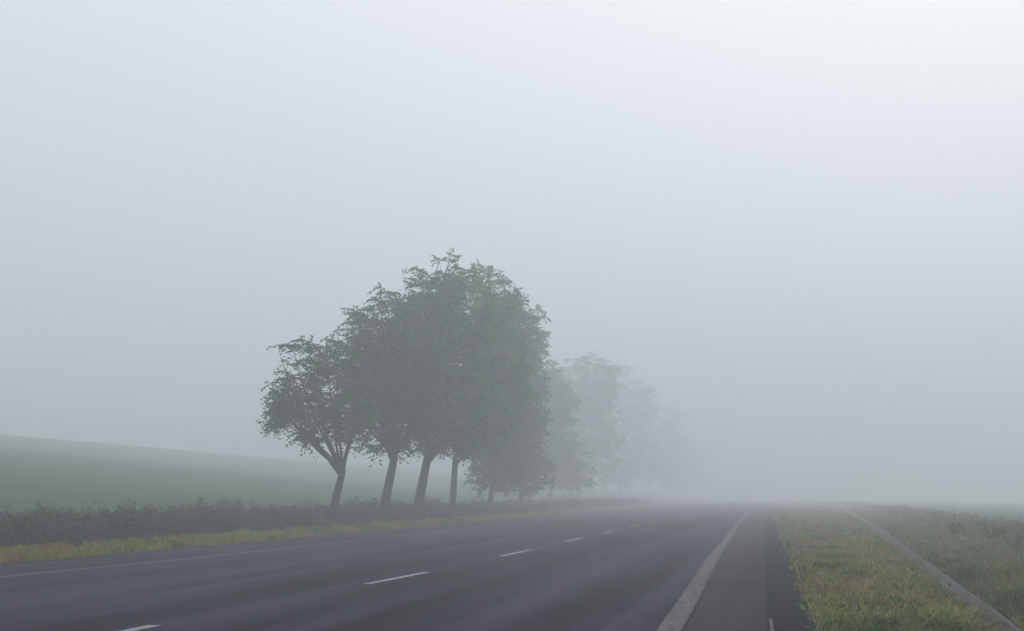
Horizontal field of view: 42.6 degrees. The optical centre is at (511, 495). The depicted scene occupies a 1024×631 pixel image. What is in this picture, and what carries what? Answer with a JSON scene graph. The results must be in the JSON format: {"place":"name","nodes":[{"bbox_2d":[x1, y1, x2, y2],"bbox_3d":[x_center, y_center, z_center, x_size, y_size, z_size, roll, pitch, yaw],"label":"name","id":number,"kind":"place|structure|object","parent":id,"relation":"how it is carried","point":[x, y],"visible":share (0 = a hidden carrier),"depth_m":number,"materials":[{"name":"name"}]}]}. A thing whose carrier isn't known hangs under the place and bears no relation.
{"place":"outdoors","nodes":[
{"label":"outdoors","id":0,"kind":"place"},
{"bbox_2d":[0,499,760,630],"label":"road","id":1,"kind":"structure","parent":0,"point":[623,575],"depth_m":18.58,"materials":[{"name":"grey asphalt"}]},
{"bbox_2d":[121,625,160,630],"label":"lane line","id":2,"kind":"object","parent":1,"relation":"on","point":[140,627],"visible":1,"depth_m":11.88,"materials":[{"name":"paint"}]},
{"bbox_2d":[0,499,732,577],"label":"edge line","id":3,"kind":"object","parent":1,"relation":"on","point":[262,550],"visible":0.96,"depth_m":27.20,"materials":[{"name":"paint"}]},
{"bbox_2d":[363,572,428,583],"bbox_3d":[-1.650,1.190,19.162,0.138,0.001,2.846,0,0,13],"label":"lane line","id":4,"kind":"object","parent":1,"relation":"on","point":[396,578],"visible":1,"depth_m":18.94,"materials":[{"name":"paint"}]},
{"bbox_2d":[501,550,529,555],"bbox_3d":[0.090,1.190,27.479,0.139,0.001,3.125,0,0,11],"label":"lane line","id":5,"kind":"object","parent":1,"relation":"on","point":[515,553],"visible":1,"depth_m":27.18,"materials":[{"name":"paint"}]},
{"bbox_2d":[656,499,761,630],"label":"edge line","id":6,"kind":"object","parent":1,"relation":"on","point":[677,617],"visible":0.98,"depth_m":16.31,"materials":[{"name":"paint"}]},
{"bbox_2d":[684,499,766,630],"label":"shoulder","id":7,"kind":"object","parent":1,"relation":"on","point":[733,597],"visible":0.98,"depth_m":17.09},
{"bbox_2d":[0,434,1023,630],"bbox_3d":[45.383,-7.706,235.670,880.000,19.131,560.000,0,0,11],"label":"ground","id":8,"kind":"structure","parent":0,"point":[53,473],"depth_m":93.48,"materials":[{"name":"green plant"}]},
{"bbox_2d":[55,517,90,547],"bbox_3d":[-8.962,0.771,27.059,0.742,0.679,0.616,0,0,-41],"label":"weed plant","id":9,"kind":"object","parent":8,"relation":"on","point":[75,540],"visible":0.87,"depth_m":27.03,"materials":[{"name":"green plant"}]},
{"bbox_2d":[102,505,138,541],"bbox_3d":[-8.621,0.627,28.933,0.859,0.945,0.471,0,0,23],"label":"weed plant","id":10,"kind":"object","parent":8,"relation":"on","point":[119,534],"visible":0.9,"depth_m":28.98,"materials":[{"name":"green plant"}]},
{"bbox_2d":[270,507,291,530],"bbox_3d":[-6.901,0.704,39.033,0.736,0.773,0.571,0,0,-31],"label":"weed plant","id":11,"kind":"object","parent":8,"relation":"on","point":[279,526],"visible":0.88,"depth_m":39.01,"materials":[{"name":"green plant"}]},
{"bbox_2d":[256,329,383,524],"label":"tree","id":12,"kind":"object","parent":8,"relation":"on","point":[283,408],"visible":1,"depth_m":44.68,"materials":[{"name":"green plant"}]},
{"bbox_2d":[0,503,647,562],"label":"verge grass","id":13,"kind":"structure","parent":8,"relation":"on","point":[27,552],"depth_m":33.15,"materials":[{"name":"green plant"}]},
{"bbox_2d":[0,495,649,547],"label":"undergrowth","id":14,"kind":"object","parent":8,"relation":"on","point":[176,521],"visible":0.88,"depth_m":38.27,"materials":[{"name":"green plant"}]},
{"bbox_2d":[328,282,465,520],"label":"tree","id":15,"kind":"object","parent":8,"relation":"on","point":[401,380],"visible":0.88,"depth_m":49.91,"materials":[{"name":"green plant"}]},
{"bbox_2d":[386,248,505,519],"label":"tree","id":16,"kind":"object","parent":8,"relation":"on","point":[445,305],"visible":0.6,"depth_m":55.36,"materials":[{"name":"green plant"}]},
{"bbox_2d":[439,259,543,511],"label":"tree","id":17,"kind":"object","parent":8,"relation":"on","point":[506,387],"visible":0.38,"depth_m":62.40,"materials":[{"name":"green plant"}]},
{"bbox_2d":[461,290,548,509],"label":"tree","id":18,"kind":"object","parent":8,"relation":"on","point":[492,474],"visible":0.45,"depth_m":73.64,"materials":[{"name":"green plant"}]},
{"bbox_2d":[505,304,558,505],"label":"tree","id":19,"kind":"object","parent":8,"relation":"on","point":[537,464],"visible":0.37,"depth_m":85.58,"materials":[{"name":"green plant"}]},
{"bbox_2d":[535,359,597,500],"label":"tree","id":20,"kind":"object","parent":8,"relation":"on","point":[562,450],"visible":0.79,"depth_m":127.33,"materials":[{"name":"green plant"}]},
{"bbox_2d":[548,351,633,495],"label":"tree","id":21,"kind":"object","parent":8,"relation":"on","point":[592,411],"visible":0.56,"depth_m":183.60,"materials":[{"name":"green plant"}]},
{"bbox_2d":[586,366,664,494],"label":"tree","id":22,"kind":"object","parent":8,"relation":"on","point":[629,470],"visible":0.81,"depth_m":248.75,"materials":[{"name":"green plant"}]},
{"bbox_2d":[633,403,693,494],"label":"tree","id":23,"kind":"object","parent":8,"relation":"on","point":[663,463],"visible":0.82,"depth_m":308.39,"materials":[{"name":"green plant"}]},
{"bbox_2d":[659,440,710,495],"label":"tree","id":24,"kind":"object","parent":8,"relation":"on","point":[692,464],"visible":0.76,"depth_m":378.32,"materials":[{"name":"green plant"}]},
{"bbox_2d":[765,499,819,630],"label":"shoulder edge","id":25,"kind":"object","parent":8,"relation":"on","point":[782,614],"visible":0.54,"depth_m":16.84,"materials":[{"name":"concrete"}]},
{"bbox_2d":[769,618,773,630],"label":"road marking","id":26,"kind":"object","parent":25,"relation":"on","point":[771,625],"visible":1,"depth_m":12.23,"materials":[{"name":"paint"}]},
{"bbox_2d":[767,526,821,630],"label":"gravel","id":27,"kind":"structure","parent":25,"relation":"on","point":[796,587],"depth_m":16.30,"materials":[{"name":"grey gravel"}]},
{"bbox_2d":[769,506,1000,630],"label":"verge grass","id":28,"kind":"structure","parent":8,"relation":"on","point":[884,596],"depth_m":17.59,"materials":[{"name":"green plant"}]},
{"bbox_2d":[836,504,1020,630],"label":"drainage channel","id":29,"kind":"object","parent":8,"relation":"on","point":[963,592],"visible":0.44,"depth_m":18.59,"materials":[{"name":"concrete"}]},
{"bbox_2d":[848,506,1023,630],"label":"bank grass","id":30,"kind":"structure","parent":8,"relation":"on","point":[1000,552],"depth_m":25.68,"materials":[{"name":"green plant"}]},
{"bbox_2d":[869,504,1023,549],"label":"weeds","id":31,"kind":"object","parent":8,"relation":"on","point":[968,520],"visible":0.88,"depth_m":48.85,"materials":[{"name":"green plant"}]},
{"bbox_2d":[947,522,964,534],"bbox_3d":[12.820,0.946,37.974,0.503,0.464,0.588,0,0,31],"label":"weed plant","id":32,"kind":"object","parent":8,"relation":"on","point":[953,527],"visible":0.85,"depth_m":37.90,"materials":[{"name":"green plant"}]},
{"bbox_2d":[982,525,1005,539],"bbox_3d":[12.152,0.943,33.001,0.599,0.441,0.471,0,0,39],"label":"weed plant","id":33,"kind":"object","parent":8,"relation":"on","point":[1002,531],"visible":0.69,"depth_m":32.98,"materials":[{"name":"green plant"}]},
{"bbox_2d":[0,0,1023,500],"label":"sky","id":34,"kind":"structure","parent":0,"point":[798,223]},
{"bbox_2d":[845,515,1023,630],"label":"channel grass","id":35,"kind":"structure","parent":0,"point":[970,587],"depth_m":18.49,"materials":[{"name":"green plant"}]}
]}

